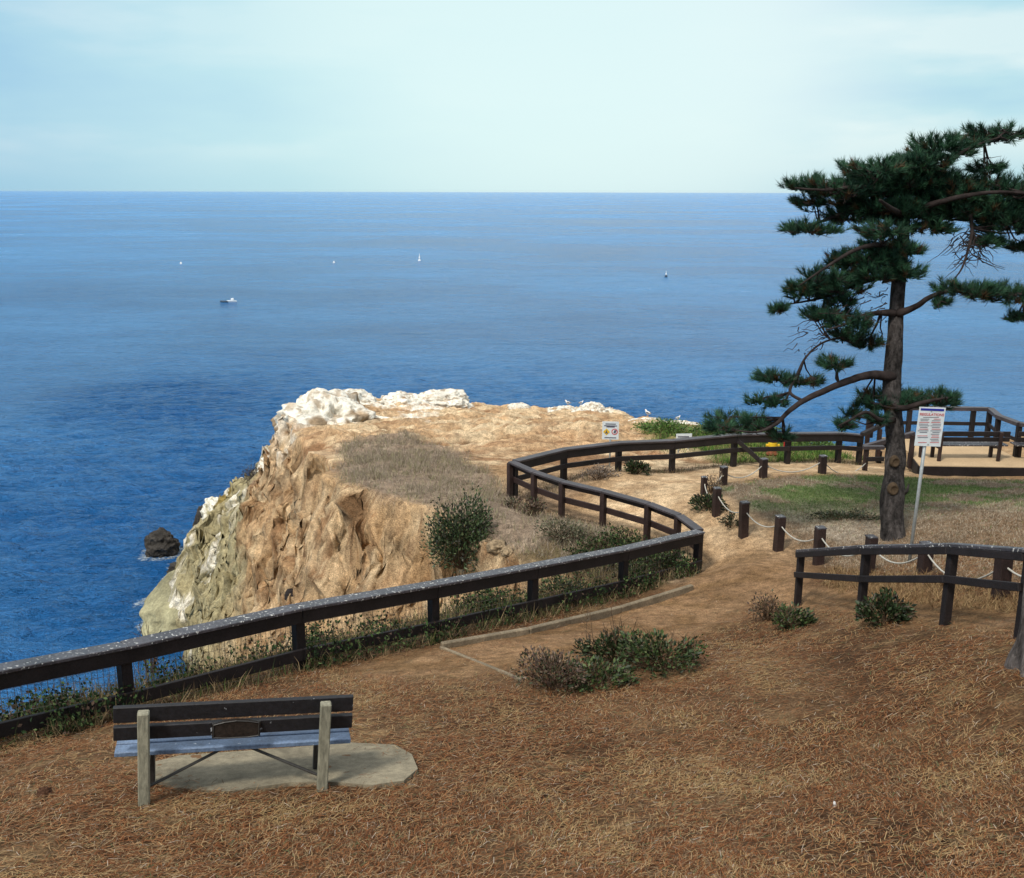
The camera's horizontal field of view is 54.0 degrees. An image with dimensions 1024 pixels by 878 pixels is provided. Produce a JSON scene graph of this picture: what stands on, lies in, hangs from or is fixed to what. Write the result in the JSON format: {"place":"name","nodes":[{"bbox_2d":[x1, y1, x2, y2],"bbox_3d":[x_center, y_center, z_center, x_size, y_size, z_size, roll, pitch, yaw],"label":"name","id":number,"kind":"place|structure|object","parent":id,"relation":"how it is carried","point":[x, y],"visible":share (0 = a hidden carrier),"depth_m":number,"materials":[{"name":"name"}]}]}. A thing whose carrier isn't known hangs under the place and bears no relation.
{"place":"outdoors","nodes":[
{"label":"outdoors","id":0,"kind":"place"},
{"bbox_2d":[0,191,1023,717],"bbox_3d":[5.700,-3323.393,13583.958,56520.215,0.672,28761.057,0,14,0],"label":"sea","id":1,"kind":"structure","parent":0,"point":[148,383],"depth_m":156.34,"materials":[{"name":"liquid"}]},
{"bbox_2d":[144,527,179,557],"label":"sea rock","id":2,"kind":"object","parent":1,"relation":"in","point":[160,542],"visible":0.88,"depth_m":59.67,"materials":[{"name":"grey stone"}]},
{"bbox_2d":[166,562,175,572],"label":"sea rock","id":3,"kind":"object","parent":1,"relation":"in","point":[171,567],"visible":0.09,"depth_m":57.25,"materials":[{"name":"grey stone"}]},
{"bbox_2d":[192,505,202,525],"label":"sea rock","id":4,"kind":"object","parent":1,"relation":"in","point":[198,515],"visible":0.22,"depth_m":61.99,"materials":[{"name":"grey stone"}]},
{"bbox_2d":[220,298,236,301],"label":"motor boat","id":5,"kind":"object","parent":1,"relation":"on","point":[232,300],"visible":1,"depth_m":196.95,"materials":[{"name":"white"}]},
{"bbox_2d":[0,398,1023,877],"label":"ground","id":6,"kind":"structure","parent":0,"point":[298,518],"depth_m":14.34,"materials":[{"name":"brown soil"}]},
{"bbox_2d":[35,786,53,797],"bbox_3d":[-3.949,2.991,8.489,0.148,0.104,0.118,0,14,0],"label":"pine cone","id":7,"kind":"object","parent":6,"relation":"on","point":[42,790],"visible":0.84,"depth_m":8.46,"materials":[{"name":"brown plant"}]},
{"bbox_2d":[139,570,178,635],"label":"rock shelf","id":8,"kind":"object","parent":6,"relation":"on","point":[157,614],"visible":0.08,"depth_m":49.21,"materials":[{"name":"beige stone"}]},
{"bbox_2d":[200,496,217,519],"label":"boulder","id":9,"kind":"object","parent":6,"relation":"on","point":[209,504],"visible":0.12,"depth_m":53.34,"materials":[{"name":"white stone"}]},
{"bbox_2d":[215,477,242,506],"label":"boulder","id":10,"kind":"object","parent":6,"relation":"on","point":[222,498],"visible":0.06,"depth_m":50.52,"materials":[{"name":"beige stone"}]},
{"bbox_2d":[237,457,257,481],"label":"shrub","id":11,"kind":"object","parent":6,"relation":"on","point":[251,475],"visible":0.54,"depth_m":44.28,"materials":[{"name":"green plant"}]},
{"bbox_2d":[257,455,268,471],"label":"rock ledge","id":12,"kind":"object","parent":6,"relation":"on","point":[261,463],"visible":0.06,"depth_m":42.61,"materials":[{"name":"white stone"}]},
{"bbox_2d":[155,742,417,794],"bbox_3d":[-2.073,3.005,9.059,2.481,0.446,1.266,0,14,0],"label":"concrete pad","id":13,"kind":"object","parent":6,"relation":"on","point":[241,770],"visible":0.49,"depth_m":8.94,"materials":[{"name":"beige concrete"}]},
{"bbox_2d":[113,694,352,807],"bbox_3d":[-2.326,2.644,8.465,1.888,1.122,0.604,1,13,-15],"label":"park bench","id":14,"kind":"object","parent":13,"relation":"on","point":[144,740],"visible":0.94,"depth_m":8.25,"materials":[{"name":"wood"}]},
{"bbox_2d":[284,588,292,599],"bbox_3d":[-6.184,4.387,28.168,0.409,0.409,0.426,0,14,0],"label":"boulder","id":15,"kind":"object","parent":6,"relation":"on","point":[288,592],"visible":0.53,"depth_m":28.02,"materials":[{"name":"grey stone"}]},
{"bbox_2d":[270,387,375,431],"bbox_3d":[-7.388,-0.404,40.149,4.170,3.430,6.312,-4,14,-16],"label":"rock outcrop","id":16,"kind":"object","parent":6,"relation":"on","point":[319,406],"visible":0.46,"depth_m":38.62,"materials":[{"name":"white stone"}]},
{"bbox_2d":[0,529,704,741],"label":"timber railing","id":17,"kind":"object","parent":6,"relation":"on","point":[122,656],"visible":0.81,"depth_m":13.68,"materials":[{"name":"brown wood"}]},
{"bbox_2d":[0,522,704,750],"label":"ground cover","id":18,"kind":"object","parent":6,"relation":"on","point":[312,666],"visible":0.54,"depth_m":14.80,"materials":[{"name":"green plant"}]},
{"bbox_2d":[130,624,161,676],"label":"weed","id":19,"kind":"object","parent":18,"relation":"on","point":[153,661],"visible":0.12,"depth_m":13.68,"materials":[{"name":"green plant"}]},
{"bbox_2d":[343,388,376,402],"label":"rock outcrop","id":20,"kind":"object","parent":6,"relation":"on","point":[364,396],"visible":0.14,"depth_m":44.22,"materials":[{"name":"white stone"}]},
{"bbox_2d":[379,391,430,404],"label":"rock outcrop","id":21,"kind":"object","parent":6,"relation":"on","point":[403,397],"visible":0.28,"depth_m":45.87,"materials":[{"name":"white stone"}]},
{"bbox_2d":[0,456,860,752],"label":"weeds","id":22,"kind":"object","parent":6,"relation":"on","point":[550,512],"visible":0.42,"depth_m":23.18,"materials":[{"name":"green plant"}]},
{"bbox_2d":[418,388,474,408],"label":"rock outcrop","id":23,"kind":"object","parent":6,"relation":"on","point":[451,397],"visible":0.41,"depth_m":46.87,"materials":[{"name":"white stone"}]},
{"bbox_2d":[418,480,498,575],"bbox_3d":[-1.107,1.797,20.910,1.742,1.927,1.310,0,14,0],"label":"shrub","id":24,"kind":"object","parent":6,"relation":"on","point":[458,531],"visible":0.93,"depth_m":20.77,"materials":[{"name":"green plant"}]},
{"bbox_2d":[468,544,478,553],"bbox_3d":[-0.727,2.258,21.007,0.390,0.234,0.356,13,19,42],"label":"stone","id":25,"kind":"object","parent":6,"relation":"on","point":[472,547],"visible":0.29,"depth_m":20.88,"materials":[{"name":"grey stone"}]},
{"bbox_2d":[439,646,522,681],"bbox_3d":[-0.459,3.010,13.450,0.050,0.801,2.682,-6,15,-25],"label":"edging board","id":26,"kind":"object","parent":6,"relation":"on","point":[473,659],"visible":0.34,"depth_m":13.30,"materials":[{"name":"wood"}]},
{"bbox_2d":[440,627,528,647],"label":"kerb","id":27,"kind":"structure","parent":6,"relation":"on","point":[486,637],"depth_m":15.04,"materials":[{"name":"concrete"}]},
{"bbox_2d":[486,539,506,554],"bbox_3d":[-0.306,2.180,20.279,0.433,0.286,0.375,-6,15,-22],"label":"stone","id":28,"kind":"object","parent":6,"relation":"on","point":[494,546],"visible":0.91,"depth_m":20.17,"materials":[{"name":"beige stone"}]},
{"bbox_2d":[500,546,513,556],"bbox_3d":[-0.097,2.260,20.090,0.291,0.214,0.296,0,14,0],"label":"stone","id":29,"kind":"object","parent":6,"relation":"on","point":[505,551],"visible":1,"depth_m":20.02,"materials":[{"name":"beige stone"}]},
{"bbox_2d":[0,546,1023,877],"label":"pine needle litter","id":30,"kind":"object","parent":6,"relation":"on","point":[546,848],"visible":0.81,"depth_m":8.22,"materials":[{"name":"brown plant"}]},
{"bbox_2d":[325,428,698,589],"bbox_3d":[-1.727,1.258,25.047,4.901,1.421,15.262,-6,15,-24],"label":"dry brush","id":31,"kind":"object","parent":6,"relation":"on","point":[377,474],"visible":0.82,"depth_m":25.61,"materials":[{"name":"brown plant"}]},
{"bbox_2d":[501,496,523,508],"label":"dry shrub","id":32,"kind":"object","parent":6,"relation":"on","point":[512,502],"visible":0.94,"depth_m":23.00,"materials":[{"name":"brown plant"}]},
{"bbox_2d":[507,402,530,409],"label":"rock","id":33,"kind":"object","parent":6,"relation":"on","point":[516,405],"visible":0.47,"depth_m":47.76,"materials":[{"name":"white stone"}]},
{"bbox_2d":[518,494,546,516],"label":"dry shrub","id":34,"kind":"object","parent":6,"relation":"on","point":[534,507],"visible":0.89,"depth_m":22.56,"materials":[{"name":"brown plant"}]},
{"bbox_2d":[511,645,593,695],"bbox_3d":[0.434,2.725,11.826,0.731,0.542,0.868,-12,18,-39],"label":"dry shrub","id":35,"kind":"object","parent":6,"relation":"on","point":[547,662],"visible":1,"depth_m":11.79,"materials":[{"name":"brown plant"}]},
{"bbox_2d":[524,575,587,603],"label":"leafy shrub","id":36,"kind":"object","parent":6,"relation":"on","point":[570,585],"visible":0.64,"depth_m":17.91,"materials":[{"name":"green plant"}]},
{"bbox_2d":[532,512,589,544],"bbox_3d":[1.006,1.772,20.167,0.958,0.660,0.893,-8,16,-31],"label":"dry shrub","id":37,"kind":"object","parent":6,"relation":"on","point":[575,531],"visible":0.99,"depth_m":20.09,"materials":[{"name":"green plant"}]},
{"bbox_2d":[547,405,578,412],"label":"rock outcrop","id":38,"kind":"object","parent":6,"relation":"on","point":[570,407],"visible":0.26,"depth_m":45.83,"materials":[{"name":"white stone"}]},
{"bbox_2d":[527,606,621,633],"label":"kerb","id":39,"kind":"structure","parent":6,"relation":"on","point":[596,615],"depth_m":16.27,"materials":[{"name":"concrete"}]},
{"bbox_2d":[576,401,608,411],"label":"rock outcrop","id":40,"kind":"object","parent":6,"relation":"on","point":[595,406],"visible":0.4,"depth_m":45.59,"materials":[{"name":"white stone"}]},
{"bbox_2d":[546,654,642,693],"bbox_3d":[0.978,2.778,12.008,1.091,0.422,0.813,-7,16,-27],"label":"leafy shrub","id":41,"kind":"object","parent":6,"relation":"on","point":[613,673],"visible":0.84,"depth_m":11.96,"materials":[{"name":"green plant"}]},
{"bbox_2d":[577,463,620,480],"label":"dry shrub","id":42,"kind":"object","parent":6,"relation":"on","point":[602,470],"visible":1,"depth_m":25.95,"materials":[{"name":"brown plant"}]},
{"bbox_2d":[507,460,703,554],"bbox_3d":[1.987,1.722,22.481,0.581,1.376,6.033,-11,18,-39],"label":"timber railing","id":43,"kind":"object","parent":6,"relation":"on","point":[646,521],"visible":0.77,"depth_m":22.41,"materials":[{"name":"brown wood"}]},
{"bbox_2d":[602,421,618,466],"bbox_3d":[2.764,0.300,28.352,0.463,1.637,0.072,2,14,6],"label":"warning sign","id":44,"kind":"object","parent":6,"relation":"on","point":[610,430],"visible":0.94,"depth_m":28.20,"materials":[{"name":"metal"}]},
{"bbox_2d":[570,602,663,663],"bbox_3d":[1.348,2.558,13.028,1.089,0.779,0.865,-9,17,-33],"label":"leafy shrub","id":45,"kind":"object","parent":6,"relation":"on","point":[588,649],"visible":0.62,"depth_m":13.03,"materials":[{"name":"green plant"}]},
{"bbox_2d":[623,459,651,474],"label":"leafy shrub","id":46,"kind":"object","parent":6,"relation":"on","point":[632,466],"visible":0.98,"depth_m":26.09,"materials":[{"name":"green plant"}]},
{"bbox_2d":[628,417,658,422],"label":"rock outcrop","id":47,"kind":"object","parent":6,"relation":"on","point":[647,418],"visible":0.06,"depth_m":42.42,"materials":[{"name":"white stone"}]},
{"bbox_2d":[620,584,693,611],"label":"kerb","id":48,"kind":"structure","parent":6,"relation":"on","point":[656,598],"depth_m":17.74,"materials":[{"name":"concrete"}]},
{"bbox_2d":[606,622,709,679],"bbox_3d":[1.813,2.654,12.489,1.315,0.620,0.932,0,14,0],"label":"leafy shrub","id":49,"kind":"object","parent":6,"relation":"on","point":[688,653],"visible":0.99,"depth_m":12.48,"materials":[{"name":"green plant"}]},
{"bbox_2d":[631,416,691,436],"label":"scrub bush","id":50,"kind":"object","parent":6,"relation":"on","point":[667,422],"visible":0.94,"depth_m":32.24,"materials":[{"name":"green plant"}]},
{"bbox_2d":[637,550,688,570],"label":"leafy shrub","id":51,"kind":"object","parent":6,"relation":"on","point":[672,557],"visible":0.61,"depth_m":19.65,"materials":[{"name":"green plant"}]},
{"bbox_2d":[676,434,691,452],"bbox_3d":[5.132,0.245,30.092,0.480,0.835,0.062,-1,14,-5],"label":"notice","id":52,"kind":"object","parent":6,"relation":"on","point":[683,435],"visible":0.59,"depth_m":29.98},
{"bbox_2d":[674,420,697,424],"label":"rock outcrop","id":53,"kind":"object","parent":6,"relation":"on","point":[689,422],"visible":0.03,"depth_m":41.06,"materials":[{"name":"white stone"}]},
{"bbox_2d":[512,431,863,497],"bbox_3d":[5.212,0.727,27.702,12.090,1.912,1.258,-6,15,-25],"label":"timber railing","id":54,"kind":"object","parent":6,"relation":"on","point":[563,454],"visible":0.79,"depth_m":27.65,"materials":[{"name":"brown wood"}]},
{"bbox_2d":[700,476,707,494],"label":"rope post","id":55,"kind":"object","parent":6,"relation":"on","point":[704,479],"visible":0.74,"depth_m":23.88,"materials":[{"name":"brown wood"}]},
{"bbox_2d":[687,492,729,512],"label":"leafy shrub","id":56,"kind":"object","parent":6,"relation":"on","point":[697,500],"visible":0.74,"depth_m":22.82,"materials":[{"name":"green plant"}]},
{"bbox_2d":[685,422,739,435],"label":"scrub bush","id":57,"kind":"object","parent":6,"relation":"on","point":[693,430],"visible":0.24,"depth_m":32.41,"materials":[{"name":"green plant"}]},
{"bbox_2d":[705,471,723,493],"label":"thorny plant","id":58,"kind":"object","parent":6,"relation":"on","point":[718,482],"visible":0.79,"depth_m":23.92,"materials":[{"name":"beige plant"}]},
{"bbox_2d":[712,486,721,517],"bbox_3d":[4.567,1.585,22.471,0.157,1.042,0.156,-3,14,-14],"label":"rope post","id":59,"kind":"object","parent":6,"relation":"on","point":[716,504],"visible":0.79,"depth_m":22.37,"materials":[{"name":"brown wood"}]},
{"bbox_2d":[719,465,728,484],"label":"rope post","id":60,"kind":"object","parent":6,"relation":"on","point":[724,472],"visible":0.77,"depth_m":24.88,"materials":[{"name":"brown wood"}]},
{"bbox_2d":[717,509,738,527],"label":"leafy shrub","id":61,"kind":"object","parent":6,"relation":"on","point":[729,520],"visible":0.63,"depth_m":21.82,"materials":[{"name":"green plant"}]},
{"bbox_2d":[738,500,749,538],"bbox_3d":[4.896,1.886,21.256,0.195,1.175,0.171,-3,14,-13],"label":"rope post","id":62,"kind":"object","parent":6,"relation":"on","point":[743,524],"visible":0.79,"depth_m":21.14,"materials":[{"name":"brown wood"}]},
{"bbox_2d":[629,417,871,465],"bbox_3d":[6.356,0.220,32.638,9.137,1.758,6.402,12,18,40],"label":"green scrub","id":63,"kind":"object","parent":6,"relation":"on","point":[813,453],"visible":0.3,"depth_m":30.81,"materials":[{"name":"green plant"}]},
{"bbox_2d":[759,457,768,478],"bbox_3d":[6.494,0.935,25.988,0.189,0.902,0.170,-4,15,-18],"label":"rope post","id":64,"kind":"object","parent":6,"relation":"on","point":[763,469],"visible":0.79,"depth_m":25.88,"materials":[{"name":"brown wood"}]},
{"bbox_2d":[739,589,789,621],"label":"dry shrub","id":65,"kind":"object","parent":6,"relation":"on","point":[765,612],"visible":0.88,"depth_m":15.23,"materials":[{"name":"brown plant"}]},
{"bbox_2d":[766,442,779,455],"bbox_3d":[7.813,0.333,30.164,0.400,0.775,0.380,0,14,0],"label":"hydrant","id":66,"kind":"object","parent":6,"relation":"on","point":[772,444],"visible":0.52,"depth_m":30.05,"materials":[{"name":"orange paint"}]},
{"bbox_2d":[772,514,785,551],"bbox_3d":[5.373,2.094,20.259,0.188,1.149,0.170,-4,14,-15],"label":"rope post","id":67,"kind":"object","parent":6,"relation":"on","point":[779,535],"visible":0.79,"depth_m":20.15,"materials":[{"name":"brown wood"}]},
{"bbox_2d":[761,601,819,631],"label":"leafy shrub","id":68,"kind":"object","parent":6,"relation":"on","point":[797,617],"visible":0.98,"depth_m":14.48,"materials":[{"name":"green plant"}]},
{"bbox_2d":[812,525,826,565],"bbox_3d":[5.785,2.208,18.957,0.188,1.161,0.173,-2,14,-9],"label":"rope post","id":69,"kind":"object","parent":6,"relation":"on","point":[819,532],"visible":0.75,"depth_m":18.82,"materials":[{"name":"brown wood"}]},
{"bbox_2d":[794,441,844,450],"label":"scrub bush","id":70,"kind":"object","parent":6,"relation":"on","point":[818,443],"visible":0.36,"depth_m":32.38,"materials":[{"name":"green plant"}]},
{"bbox_2d":[818,454,827,473],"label":"rope post","id":71,"kind":"object","parent":6,"relation":"on","point":[822,465],"visible":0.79,"depth_m":26.38,"materials":[{"name":"brown wood"}]},
{"bbox_2d":[805,507,879,520],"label":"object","id":72,"kind":"object","parent":6,"relation":"on","point":[831,514],"visible":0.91,"depth_m":21.49,"materials":[{"name":"green plant"}]},
{"bbox_2d":[699,117,1023,540],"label":"pine tree","id":73,"kind":"object","parent":6,"relation":"on","point":[898,193],"visible":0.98,"depth_m":19.64,"materials":[{"name":"green plant"}]},
{"bbox_2d":[707,473,1023,582],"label":"grass","id":74,"kind":"structure","parent":6,"relation":"on","point":[979,488],"depth_m":22.37,"materials":[{"name":"green plant"}]},
{"bbox_2d":[865,534,877,572],"bbox_3d":[6.022,2.147,16.966,0.186,1.084,0.161,-3,14,-12],"label":"rope post","id":75,"kind":"object","parent":6,"relation":"on","point":[871,539],"visible":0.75,"depth_m":16.85,"materials":[{"name":"brown wood"}]},
{"bbox_2d":[853,587,917,627],"bbox_3d":[4.802,2.155,12.914,0.828,0.555,0.649,4,14,15],"label":"leafy shrub","id":76,"kind":"object","parent":6,"relation":"on","point":[895,610],"visible":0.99,"depth_m":12.88,"materials":[{"name":"green plant"}]},
{"bbox_2d":[793,543,1023,638],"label":"railing","id":77,"kind":"object","parent":6,"relation":"on","point":[949,579],"visible":0.88,"depth_m":12.12,"materials":[{"name":"brown wood"}]},
{"bbox_2d":[818,562,1018,613],"bbox_3d":[5.882,2.138,14.821,1.295,2.131,6.571,-2,14,-10],"label":"straw","id":78,"kind":"object","parent":6,"relation":"on","point":[877,588],"visible":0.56,"depth_m":14.13,"materials":[{"name":"beige plant"}]},
{"bbox_2d":[916,541,933,573],"bbox_3d":[6.272,1.989,15.291,0.174,0.874,0.173,-2,14,-9],"label":"rope post","id":79,"kind":"object","parent":6,"relation":"on","point":[924,562],"visible":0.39,"depth_m":15.20,"materials":[{"name":"brown wood"}]},
{"bbox_2d":[704,462,1020,578],"bbox_3d":[6.104,0.980,20.455,4.414,3.443,16.872,3,14,12],"label":"rope","id":80,"kind":"object","parent":79,"relation":"attached to","point":[982,577],"visible":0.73,"depth_m":19.57,"materials":[{"name":"fabric"}]},
{"bbox_2d":[908,407,945,563],"bbox_3d":[6.800,0.980,16.677,0.452,3.106,0.078,0,14,0],"label":"regulations sign","id":81,"kind":"object","parent":6,"relation":"on","point":[930,424],"visible":0.99,"depth_m":16.38,"materials":[{"name":"metal"}]},
{"bbox_2d":[870,406,1023,476],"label":"viewing deck","id":82,"kind":"structure","parent":6,"relation":"on","point":[974,461],"depth_m":29.30,"materials":[{"name":"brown wood"}]},
{"bbox_2d":[860,419,922,470],"bbox_3d":[11.214,0.301,29.722,1.782,1.226,3.545,4,14,17],"label":"ramp handrail","id":83,"kind":"object","parent":82,"relation":"on","point":[878,444],"visible":0.71,"depth_m":29.21,"materials":[{"name":"brown wood"}]},
{"bbox_2d":[930,431,1010,461],"bbox_3d":[13.127,0.284,29.055,2.300,1.102,0.603,0,14,0],"label":"park bench","id":84,"kind":"object","parent":82,"relation":"on","point":[997,443],"visible":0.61,"depth_m":28.82,"materials":[{"name":"brown wood"}]},
{"bbox_2d":[1010,431,1023,456],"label":"park bench","id":85,"kind":"object","parent":82,"relation":"on","point":[1020,442],"visible":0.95,"depth_m":28.97,"materials":[{"name":"brown wood"}]},
{"bbox_2d":[991,559,1013,599],"bbox_3d":[6.313,1.951,12.977,0.193,0.995,0.170,-2,14,-9],"label":"rope post","id":86,"kind":"object","parent":6,"relation":"on","point":[1001,572],"visible":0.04,"depth_m":12.86,"materials":[{"name":"brown wood"}]},
{"bbox_2d":[1004,586,1023,676],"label":"pine tree","id":87,"kind":"object","parent":6,"relation":"on","point":[1014,658],"visible":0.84,"depth_m":9.48,"materials":[{"name":"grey plant"}]},
{"bbox_2d":[0,0,1023,192],"label":"sky","id":88,"kind":"structure","parent":0,"point":[592,96],"materials":[{"name":"blue"}]}
]}

